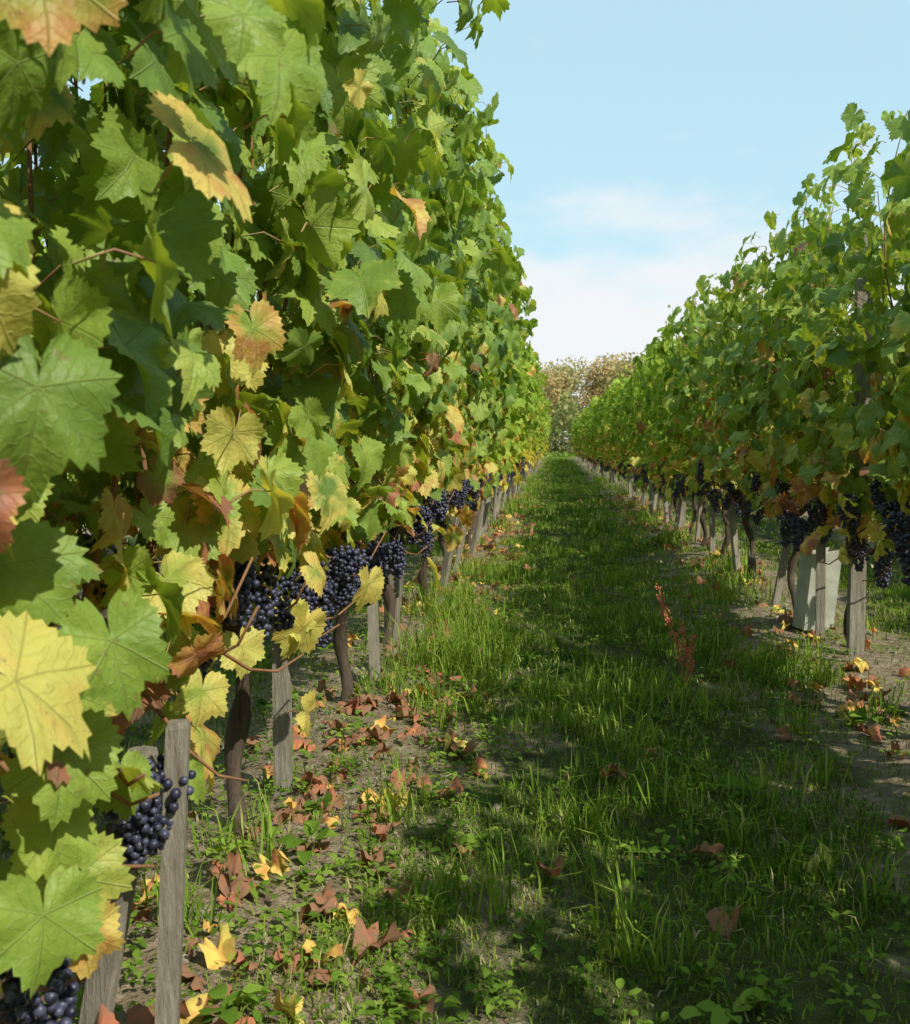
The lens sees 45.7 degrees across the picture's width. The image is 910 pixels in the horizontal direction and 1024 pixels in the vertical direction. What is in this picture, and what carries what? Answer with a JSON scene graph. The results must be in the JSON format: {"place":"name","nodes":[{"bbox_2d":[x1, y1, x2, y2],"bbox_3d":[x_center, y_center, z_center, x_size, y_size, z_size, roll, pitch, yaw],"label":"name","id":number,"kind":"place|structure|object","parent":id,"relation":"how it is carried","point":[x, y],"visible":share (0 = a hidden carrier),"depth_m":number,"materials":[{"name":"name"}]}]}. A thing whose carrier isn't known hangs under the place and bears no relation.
{"place":"outdoors","nodes":[
{"label":"outdoors","id":0,"kind":"place"},
{"bbox_2d":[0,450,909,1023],"bbox_3d":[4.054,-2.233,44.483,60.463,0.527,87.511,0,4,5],"label":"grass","id":1,"kind":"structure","parent":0,"point":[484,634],"depth_m":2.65,"materials":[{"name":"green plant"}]},
{"bbox_2d":[0,445,909,1023],"bbox_3d":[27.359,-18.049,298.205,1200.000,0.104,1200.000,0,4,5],"label":"ground","id":2,"kind":"structure","parent":0,"point":[128,991],"depth_m":2.15,"materials":[{"name":"soil"}]},
{"bbox_2d":[35,235,84,478],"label":"grape vine","id":3,"kind":"object","parent":2,"relation":"on","point":[44,250],"visible":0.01,"depth_m":4.50,"materials":[{"name":"green plant"}]},
{"bbox_2d":[40,239,129,602],"bbox_3d":[-1.879,-0.441,5.309,0.948,1.912,1.352,1,4,10],"label":"grape vine","id":4,"kind":"object","parent":2,"relation":"on","point":[69,474],"depth_m":5.34,"materials":[{"name":"green plant"}]},
{"bbox_2d":[79,745,157,1023],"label":"wooden stake","id":5,"kind":"object","parent":2,"relation":"on","point":[101,984],"visible":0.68,"depth_m":1.37,"materials":[{"name":"grey wood"}]},
{"bbox_2d":[121,286,202,552],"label":"grape vine","id":6,"kind":"object","parent":2,"relation":"on","point":[192,298],"depth_m":6.29,"materials":[{"name":"green plant"}]},
{"bbox_2d":[155,719,190,1023],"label":"wooden stake","id":7,"kind":"object","parent":2,"relation":"on","point":[171,897],"visible":1,"depth_m":1.30,"materials":[{"name":"grey wood"}]},
{"bbox_2d":[0,0,391,1023],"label":"grape vine","id":8,"kind":"object","parent":2,"relation":"on","point":[108,352],"visible":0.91,"depth_m":0.98,"materials":[{"name":"green plant"}]},
{"bbox_2d":[0,0,509,836],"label":"grape vine","id":9,"kind":"object","parent":2,"relation":"on","point":[362,284],"visible":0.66,"depth_m":1.78,"materials":[{"name":"green plant"}]},
{"bbox_2d":[272,621,292,795],"bbox_3d":[-0.380,0.456,2.383,0.039,0.432,0.040,1,4,9],"label":"wooden stake","id":10,"kind":"object","parent":2,"relation":"on","point":[282,723],"visible":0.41,"depth_m":2.37,"materials":[{"name":"grey wood"}]},
{"bbox_2d":[108,0,507,702],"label":"grape vine","id":11,"kind":"object","parent":2,"relation":"on","point":[450,204],"visible":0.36,"depth_m":3.02,"materials":[{"name":"green plant"}]},
{"bbox_2d":[367,567,380,687],"bbox_3d":[-0.258,0.380,3.427,0.040,0.432,0.097,-1,4,-18],"label":"wooden stake","id":12,"kind":"object","parent":2,"relation":"on","point":[373,633],"visible":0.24,"depth_m":3.41,"materials":[{"name":"grey wood"}]},
{"bbox_2d":[254,18,520,643],"bbox_3d":[-0.242,-0.660,3.991,0.992,2.396,1.322,0,4,5],"label":"grape vine","id":13,"kind":"object","parent":2,"relation":"on","point":[476,297],"visible":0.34,"depth_m":3.99,"materials":[{"name":"green plant"}]},
{"bbox_2d":[384,534,399,638],"bbox_3d":[-0.243,-0.236,4.133,0.055,1.650,0.044,0,4,5],"label":"trellis post","id":14,"kind":"object","parent":2,"relation":"on","point":[394,581],"depth_m":4.15,"materials":[{"name":"grey wood"}]},
{"bbox_2d":[400,528,407,609],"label":"wooden stake","id":15,"kind":"object","parent":2,"relation":"on","point":[403,533],"visible":0.07,"depth_m":4.28,"materials":[{"name":"grey wood"}]},
{"bbox_2d":[354,163,529,596],"bbox_3d":[-0.173,-0.667,5.145,1.039,2.263,1.321,0,4,5],"label":"grape vine","id":16,"kind":"object","parent":2,"relation":"on","point":[496,304],"visible":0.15,"depth_m":5.09,"materials":[{"name":"green plant"}]},
{"bbox_2d":[440,517,458,594],"bbox_3d":[-0.037,0.240,5.454,0.122,0.430,0.032,2,4,25],"label":"wooden stake","id":17,"kind":"object","parent":2,"relation":"on","point":[446,566],"visible":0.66,"depth_m":5.45,"materials":[{"name":"grey wood"}]},
{"bbox_2d":[453,525,466,572],"bbox_3d":[0.033,0.198,6.441,0.122,0.430,0.032,-1,4,-12],"label":"wooden stake","id":18,"kind":"object","parent":2,"relation":"on","point":[459,553],"visible":0.34,"depth_m":6.43,"materials":[{"name":"grey wood"}]},
{"bbox_2d":[37,492,909,1023],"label":"fallen leaves","id":19,"kind":"object","parent":2,"relation":"on","point":[213,954],"visible":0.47,"depth_m":2.24,"materials":[{"name":"brown plant"}]},
{"bbox_2d":[40,541,909,1023],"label":"weeds","id":20,"kind":"object","parent":2,"relation":"on","point":[746,999],"visible":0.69,"depth_m":1.91,"materials":[{"name":"green plant"}]},
{"bbox_2d":[469,501,483,555],"bbox_3d":[0.141,0.140,7.394,0.122,0.430,0.032,1,4,23],"label":"wooden stake","id":21,"kind":"object","parent":2,"relation":"on","point":[476,528],"visible":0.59,"depth_m":7.38,"materials":[{"name":"grey wood"}]},
{"bbox_2d":[477,500,483,542],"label":"wooden stake","id":22,"kind":"object","parent":2,"relation":"on","point":[480,530],"visible":0.07,"depth_m":8.33,"materials":[{"name":"grey wood"}]},
{"bbox_2d":[435,235,533,570],"bbox_3d":[-0.044,-0.744,6.249,0.986,2.310,1.494,0,4,5],"label":"grape vine","id":23,"kind":"object","parent":2,"relation":"on","point":[487,435],"visible":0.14,"depth_m":6.03,"materials":[{"name":"green plant"}]},
{"bbox_2d":[484,500,486,531],"bbox_3d":[0.258,-0.581,9.599,0.055,1.650,0.044,0,4,5],"label":"trellis post","id":24,"kind":"object","parent":2,"relation":"on","point":[485,528],"depth_m":9.62,"materials":[{"name":"grey wood"}]},
{"bbox_2d":[482,496,490,533],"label":"wooden stake","id":25,"kind":"object","parent":2,"relation":"on","point":[486,510],"visible":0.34,"depth_m":9.40,"materials":[{"name":"grey wood"}]},
{"bbox_2d":[447,242,532,559],"bbox_3d":[0.047,-0.844,7.067,0.924,2.414,1.366,0,4,3],"label":"grape vine","id":26,"kind":"object","parent":2,"relation":"on","point":[508,468],"visible":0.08,"depth_m":6.97,"materials":[{"name":"green plant"}]},
{"bbox_2d":[465,301,523,512],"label":"grape vine","id":27,"kind":"object","parent":2,"relation":"on","point":[505,488],"visible":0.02,"depth_m":9.07,"materials":[{"name":"green plant"}]},
{"bbox_2d":[492,487,498,521],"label":"wooden stake","id":28,"kind":"object","parent":2,"relation":"on","point":[495,502],"visible":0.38,"depth_m":10.31,"materials":[{"name":"grey wood"}]},
{"bbox_2d":[497,487,502,513],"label":"wooden stake","id":29,"kind":"object","parent":2,"relation":"on","point":[499,498],"visible":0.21,"depth_m":11.38,"materials":[{"name":"grey wood"}]},
{"bbox_2d":[465,297,537,545],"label":"grape vine","id":30,"kind":"object","parent":2,"relation":"on","point":[503,454],"visible":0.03,"depth_m":7.80,"materials":[{"name":"green plant"}]},
{"bbox_2d":[471,340,531,516],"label":"grape vine","id":31,"kind":"object","parent":2,"relation":"on","point":[515,445],"visible":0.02,"depth_m":10.85,"materials":[{"name":"green plant"}]},
{"bbox_2d":[501,476,509,508],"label":"wooden stake","id":32,"kind":"object","parent":2,"relation":"on","point":[504,497],"visible":0.31,"depth_m":12.40,"materials":[{"name":"grey wood"}]},
{"bbox_2d":[487,343,538,526],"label":"grape vine","id":33,"kind":"object","parent":2,"relation":"on","point":[529,369],"visible":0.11,"depth_m":10.20,"materials":[{"name":"green plant"}]},
{"bbox_2d":[508,348,538,468],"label":"grape vine","id":34,"kind":"object","parent":2,"relation":"on","point":[522,438],"visible":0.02,"depth_m":11.79,"materials":[{"name":"green plant"}]},
{"bbox_2d":[510,361,539,478],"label":"grape vine","id":35,"kind":"object","parent":2,"relation":"on","point":[528,444],"visible":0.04,"depth_m":13.99,"materials":[{"name":"green plant"}]},
{"bbox_2d":[507,349,547,501],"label":"grape vine","id":36,"kind":"object","parent":2,"relation":"on","point":[529,433],"visible":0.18,"depth_m":13.07,"materials":[{"name":"green plant"}]},
{"bbox_2d":[517,376,539,471],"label":"grape vine","id":37,"kind":"object","parent":2,"relation":"on","point":[525,470],"visible":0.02,"depth_m":15.13,"materials":[{"name":"green plant"}]},
{"bbox_2d":[512,360,545,494],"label":"grape vine","id":38,"kind":"object","parent":2,"relation":"on","point":[541,382],"visible":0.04,"depth_m":16.14,"materials":[{"name":"green plant"}]},
{"bbox_2d":[517,373,543,489],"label":"grape vine","id":39,"kind":"object","parent":2,"relation":"on","point":[533,440],"visible":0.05,"depth_m":18.09,"materials":[{"name":"green plant"}]},
{"bbox_2d":[524,397,544,480],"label":"grape vine","id":40,"kind":"object","parent":2,"relation":"on","point":[542,407],"visible":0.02,"depth_m":22.26,"materials":[{"name":"green plant"}]},
{"bbox_2d":[528,388,543,466],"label":"grape vine","id":41,"kind":"object","parent":2,"relation":"on","point":[534,436],"visible":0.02,"depth_m":18.94,"materials":[{"name":"green plant"}]},
{"bbox_2d":[527,383,544,473],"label":"grape vine","id":42,"kind":"object","parent":2,"relation":"on","point":[542,431],"depth_m":22.51,"materials":[{"name":"green plant"}]},
{"bbox_2d":[528,389,544,468],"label":"grape vine","id":43,"kind":"object","parent":2,"relation":"on","point":[537,434],"visible":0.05,"depth_m":20.13,"materials":[{"name":"green plant"}]},
{"bbox_2d":[528,392,545,465],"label":"grape vine","id":44,"kind":"object","parent":2,"relation":"on","point":[540,423],"visible":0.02,"depth_m":21.24,"materials":[{"name":"green plant"}]},
{"bbox_2d":[531,395,551,466],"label":"grape vine","id":45,"kind":"object","parent":2,"relation":"on","point":[545,428],"visible":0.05,"depth_m":26.95,"materials":[{"name":"green plant"}]},
{"bbox_2d":[535,403,547,453],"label":"grape vine","id":46,"kind":"object","parent":2,"relation":"on","point":[543,426],"visible":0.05,"depth_m":24.72,"materials":[{"name":"green plant"}]},
{"bbox_2d":[532,401,551,467],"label":"grape vine","id":47,"kind":"object","parent":2,"relation":"on","point":[547,423],"visible":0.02,"depth_m":27.69,"materials":[{"name":"green plant"}]},
{"bbox_2d":[536,395,550,455],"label":"grape vine","id":48,"kind":"object","parent":2,"relation":"on","point":[549,409],"visible":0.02,"depth_m":25.93,"materials":[{"name":"green plant"}]},
{"bbox_2d":[572,414,580,452],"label":"grape vine","id":49,"kind":"object","parent":2,"relation":"on","point":[575,437],"visible":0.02,"depth_m":38.82,"materials":[{"name":"green plant"}]},
{"bbox_2d":[571,423,581,460],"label":"grape vine","id":50,"kind":"object","parent":2,"relation":"on","point":[573,437],"visible":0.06,"depth_m":42.68,"materials":[{"name":"green plant"}]},
{"bbox_2d":[574,420,585,458],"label":"grape vine","id":51,"kind":"object","parent":2,"relation":"on","point":[579,440],"visible":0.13,"depth_m":35.50,"materials":[{"name":"green plant"}]},
{"bbox_2d":[577,416,585,457],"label":"grape vine","id":52,"kind":"object","parent":2,"relation":"on","point":[578,418],"visible":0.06,"depth_m":33.98,"materials":[{"name":"green plant"}]},
{"bbox_2d":[577,421,591,467],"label":"grape vine","id":53,"kind":"object","parent":2,"relation":"on","point":[581,438],"visible":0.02,"depth_m":32.81,"materials":[{"name":"green plant"}]},
{"bbox_2d":[579,404,594,467],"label":"grape vine","id":54,"kind":"object","parent":2,"relation":"on","point":[583,437],"visible":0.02,"depth_m":29.91,"materials":[{"name":"green plant"}]},
{"bbox_2d":[578,416,596,470],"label":"grape vine","id":55,"kind":"object","parent":2,"relation":"on","point":[589,459],"visible":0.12,"depth_m":28.66,"materials":[{"name":"green plant"}]},
{"bbox_2d":[582,411,592,461],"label":"grape vine","id":56,"kind":"object","parent":2,"relation":"on","point":[583,427],"depth_m":25.51,"materials":[{"name":"green plant"}]},
{"bbox_2d":[581,396,598,463],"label":"grape vine","id":57,"kind":"object","parent":2,"relation":"on","point":[583,422],"visible":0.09,"depth_m":24.00,"materials":[{"name":"green plant"}]},
{"bbox_2d":[581,396,605,476],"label":"grape vine","id":58,"kind":"object","parent":2,"relation":"on","point":[589,433],"visible":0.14,"depth_m":22.86,"materials":[{"name":"green plant"}]},
{"bbox_2d":[583,386,606,454],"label":"grape vine","id":59,"kind":"object","parent":2,"relation":"on","point":[588,453],"visible":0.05,"depth_m":24.84,"materials":[{"name":"green plant"}]},
{"bbox_2d":[585,395,610,479],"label":"grape vine","id":60,"kind":"object","parent":2,"relation":"on","point":[591,425],"visible":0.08,"depth_m":21.68,"materials":[{"name":"green plant"}]},
{"bbox_2d":[590,385,610,482],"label":"grape vine","id":61,"kind":"object","parent":2,"relation":"on","point":[598,417],"visible":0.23,"depth_m":20.80,"materials":[{"name":"green plant"}]},
{"bbox_2d":[595,391,616,485],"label":"grape vine","id":62,"kind":"object","parent":2,"relation":"on","point":[606,455],"visible":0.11,"depth_m":19.98,"materials":[{"name":"green plant"}]},
{"bbox_2d":[600,403,620,485],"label":"grape vine","id":63,"kind":"object","parent":2,"relation":"on","point":[606,419],"visible":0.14,"depth_m":18.63,"materials":[{"name":"green plant"}]},
{"bbox_2d":[612,471,614,485],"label":"wooden stake","id":64,"kind":"object","parent":2,"relation":"on","point":[613,474],"visible":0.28,"depth_m":19.12,"materials":[{"name":"grey wood"}]},
{"bbox_2d":[602,377,628,487],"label":"grape vine","id":65,"kind":"object","parent":2,"relation":"on","point":[607,417],"visible":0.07,"depth_m":17.73,"materials":[{"name":"green plant"}]},
{"bbox_2d":[604,365,629,478],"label":"grape vine","id":66,"kind":"object","parent":2,"relation":"on","point":[609,436],"visible":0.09,"depth_m":17.03,"materials":[{"name":"green plant"}]},
{"bbox_2d":[603,370,631,478],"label":"grape vine","id":67,"kind":"object","parent":2,"relation":"on","point":[608,427],"visible":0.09,"depth_m":15.78,"materials":[{"name":"green plant"}]},
{"bbox_2d":[604,371,648,497],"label":"grape vine","id":68,"kind":"object","parent":2,"relation":"on","point":[617,405],"visible":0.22,"depth_m":14.74,"materials":[{"name":"green plant"}]},
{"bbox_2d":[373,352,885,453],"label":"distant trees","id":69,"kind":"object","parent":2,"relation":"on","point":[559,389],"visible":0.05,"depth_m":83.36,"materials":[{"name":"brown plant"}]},
{"bbox_2d":[628,476,631,497],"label":"wooden stake","id":70,"kind":"object","parent":2,"relation":"on","point":[629,487],"visible":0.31,"depth_m":15.12,"materials":[{"name":"grey wood"}]},
{"bbox_2d":[633,473,634,500],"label":"wooden stake","id":71,"kind":"object","parent":2,"relation":"on","point":[633,488],"visible":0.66,"depth_m":14.16,"materials":[{"name":"grey wood"}]},
{"bbox_2d":[615,366,661,502],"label":"grape vine","id":72,"kind":"object","parent":2,"relation":"on","point":[624,406],"visible":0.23,"depth_m":13.88,"materials":[{"name":"green plant"}]},
{"bbox_2d":[617,373,662,495],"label":"grape vine","id":73,"kind":"object","parent":2,"relation":"on","point":[630,398],"visible":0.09,"depth_m":12.70,"materials":[{"name":"green plant"}]},
{"bbox_2d":[642,471,645,506],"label":"wooden stake","id":74,"kind":"object","parent":2,"relation":"on","point":[643,497],"visible":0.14,"depth_m":13.22,"materials":[{"name":"grey wood"}]},
{"bbox_2d":[649,483,652,516],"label":"wooden stake","id":75,"kind":"object","parent":2,"relation":"on","point":[651,499],"visible":0.86,"depth_m":11.22,"materials":[{"name":"grey wood"}]},
{"bbox_2d":[630,357,672,510],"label":"grape vine","id":76,"kind":"object","parent":2,"relation":"on","point":[648,469],"visible":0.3,"depth_m":12.16,"materials":[{"name":"green plant"}]},
{"bbox_2d":[629,336,681,521],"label":"grape vine","id":77,"kind":"object","parent":2,"relation":"on","point":[648,446],"visible":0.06,"depth_m":10.74,"materials":[{"name":"green plant"}]},
{"bbox_2d":[653,491,657,508],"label":"wooden stake","id":78,"kind":"object","parent":2,"relation":"on","point":[654,499],"visible":0.24,"depth_m":12.16,"materials":[{"name":"grey wood"}]},
{"bbox_2d":[663,485,668,522],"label":"wooden stake","id":79,"kind":"object","parent":2,"relation":"on","point":[666,512],"visible":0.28,"depth_m":10.10,"materials":[{"name":"grey wood"}]},
{"bbox_2d":[632,304,701,525],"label":"grape vine","id":80,"kind":"object","parent":2,"relation":"on","point":[650,415],"visible":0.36,"depth_m":9.74,"materials":[{"name":"green plant"}]},
{"bbox_2d":[654,583,696,685],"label":"dock plant","id":81,"kind":"object","parent":2,"relation":"on","point":[689,649],"visible":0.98,"depth_m":3.53,"materials":[{"name":"brown plant"}]},
{"bbox_2d":[674,497,681,529],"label":"wooden stake","id":82,"kind":"object","parent":2,"relation":"on","point":[678,511],"visible":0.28,"depth_m":9.16,"materials":[{"name":"grey wood"}]},
{"bbox_2d":[640,292,716,533],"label":"grape vine","id":83,"kind":"object","parent":2,"relation":"on","point":[660,413],"visible":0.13,"depth_m":8.87,"materials":[{"name":"green plant"}]},
{"bbox_2d":[679,368,685,528],"bbox_3d":[1.991,-0.571,9.441,0.055,1.650,0.044,0,4,5],"label":"trellis post","id":84,"kind":"object","parent":2,"relation":"on","point":[682,514],"depth_m":9.45,"materials":[{"name":"grey wood"}]},
{"bbox_2d":[643,304,740,545],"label":"grape vine","id":85,"kind":"object","parent":2,"relation":"on","point":[678,424],"visible":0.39,"depth_m":8.04,"materials":[{"name":"green plant"}]},
{"bbox_2d":[694,495,703,542],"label":"wooden stake","id":86,"kind":"object","parent":2,"relation":"on","point":[698,529],"visible":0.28,"depth_m":8.16,"materials":[{"name":"grey wood"}]},
{"bbox_2d":[709,498,714,555],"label":"wooden stake","id":87,"kind":"object","parent":2,"relation":"on","point":[711,530],"visible":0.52,"depth_m":7.34,"materials":[{"name":"grey wood"}]},
{"bbox_2d":[662,285,767,558],"bbox_3d":[1.764,-0.590,7.001,0.789,1.876,1.375,0,4,5],"label":"grape vine","id":88,"kind":"object","parent":2,"relation":"on","point":[682,360],"visible":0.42,"depth_m":7.06,"materials":[{"name":"green plant"}]},
{"bbox_2d":[728,504,740,572],"bbox_3d":[1.629,0.174,6.295,0.040,0.432,0.097,-3,5,-38],"label":"wooden stake","id":89,"kind":"object","parent":2,"relation":"on","point":[734,536],"visible":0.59,"depth_m":6.29,"materials":[{"name":"grey wood"}]},
{"bbox_2d":[678,249,852,580],"bbox_3d":[1.680,-0.464,5.971,0.825,1.784,1.375,0,4,5],"label":"grape vine","id":90,"kind":"object","parent":2,"relation":"on","point":[711,388],"visible":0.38,"depth_m":5.96,"materials":[{"name":"green plant"}]},
{"bbox_2d":[771,527,791,604],"bbox_3d":[1.562,0.280,5.164,0.122,0.430,0.032,-1,4,-14],"label":"wooden stake","id":91,"kind":"object","parent":2,"relation":"on","point":[781,574],"visible":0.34,"depth_m":5.15,"materials":[{"name":"grey wood"}]},
{"bbox_2d":[706,225,900,609],"bbox_3d":[1.585,-0.406,4.962,0.776,1.819,1.376,0,4,5],"label":"grape vine","id":92,"kind":"object","parent":2,"relation":"on","point":[747,397],"visible":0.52,"depth_m":5.00,"materials":[{"name":"green plant"}]},
{"bbox_2d":[723,173,909,638],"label":"grape vine","id":93,"kind":"object","parent":2,"relation":"on","point":[828,429],"visible":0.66,"depth_m":3.91,"materials":[{"name":"green plant"}]},
{"bbox_2d":[792,547,840,630],"bbox_3d":[1.528,0.321,4.564,0.146,0.345,0.110,3,3,-9],"label":"vine guard","id":94,"kind":"object","parent":2,"relation":"on","point":[803,618],"visible":0.68,"depth_m":4.52,"materials":[{"name":"plastic"}]},
{"bbox_2d":[815,543,825,640],"bbox_3d":[1.468,0.340,4.343,0.038,0.432,0.040,1,4,12],"label":"wooden stake","id":95,"kind":"object","parent":2,"relation":"on","point":[820,591],"visible":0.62,"depth_m":4.33,"materials":[{"name":"grey wood"}]},
{"bbox_2d":[792,102,909,585],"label":"grape vine","id":96,"kind":"object","parent":2,"relation":"on","point":[847,347],"visible":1,"depth_m":3.12,"materials":[{"name":"green plant"}]},
{"bbox_2d":[846,222,874,654],"bbox_3d":[1.489,-0.226,3.974,0.055,1.650,0.044,0,4,5],"label":"trellis post","id":97,"kind":"object","parent":2,"relation":"on","point":[856,610],"visible":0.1,"depth_m":3.98,"materials":[{"name":"grey wood"}]},
{"bbox_2d":[898,433,909,466],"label":"grape vine","id":98,"kind":"object","parent":2,"relation":"on","point":[904,443],"visible":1,"depth_m":2.38,"materials":[{"name":"green plant"}]},
{"bbox_2d":[0,0,909,444],"label":"sky","id":99,"kind":"structure","parent":0,"point":[644,141],"materials":[{"name":"blue"}]}
]}

